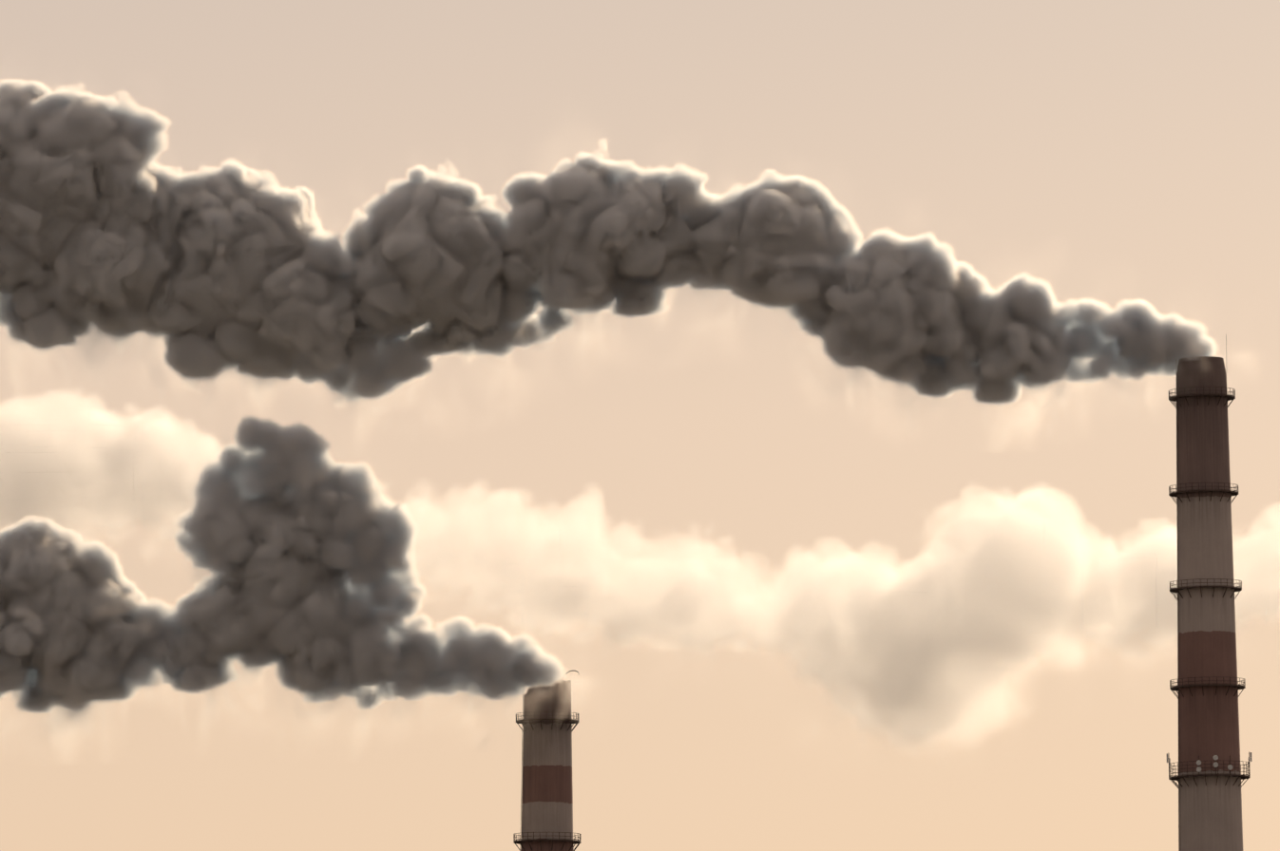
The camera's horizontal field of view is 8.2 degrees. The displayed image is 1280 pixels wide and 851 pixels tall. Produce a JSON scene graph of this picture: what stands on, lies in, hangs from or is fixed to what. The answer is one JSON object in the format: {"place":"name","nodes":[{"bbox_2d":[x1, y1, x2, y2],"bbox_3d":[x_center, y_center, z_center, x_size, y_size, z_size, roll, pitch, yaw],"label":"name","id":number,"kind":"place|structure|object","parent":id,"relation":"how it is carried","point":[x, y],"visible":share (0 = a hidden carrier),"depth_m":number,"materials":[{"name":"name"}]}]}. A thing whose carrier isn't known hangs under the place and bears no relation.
{"place":"outdoors","nodes":[
{"label":"outdoors","id":0,"kind":"place"},
{"bbox_2d":[0,0,1279,850],"label":"sky","id":1,"kind":"structure","parent":0,"point":[791,382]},
{"label":"ground","id":2,"kind":"structure","parent":0,"visible":0},
{"bbox_2d":[513,679,581,850],"bbox_3d":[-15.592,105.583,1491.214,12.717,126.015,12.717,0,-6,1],"label":"short chimney","id":3,"kind":"object","parent":2,"relation":"on","point":[546,807],"visible":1,"depth_m":1493.08,"materials":[{"name":"paint"}]},
{"bbox_2d":[1166,334,1251,850],"bbox_3d":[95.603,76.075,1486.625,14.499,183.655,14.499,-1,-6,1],"label":"tall chimney","id":4,"kind":"object","parent":2,"relation":"on","point":[1209,777],"visible":1,"depth_m":1487.63,"materials":[{"name":"paint"}]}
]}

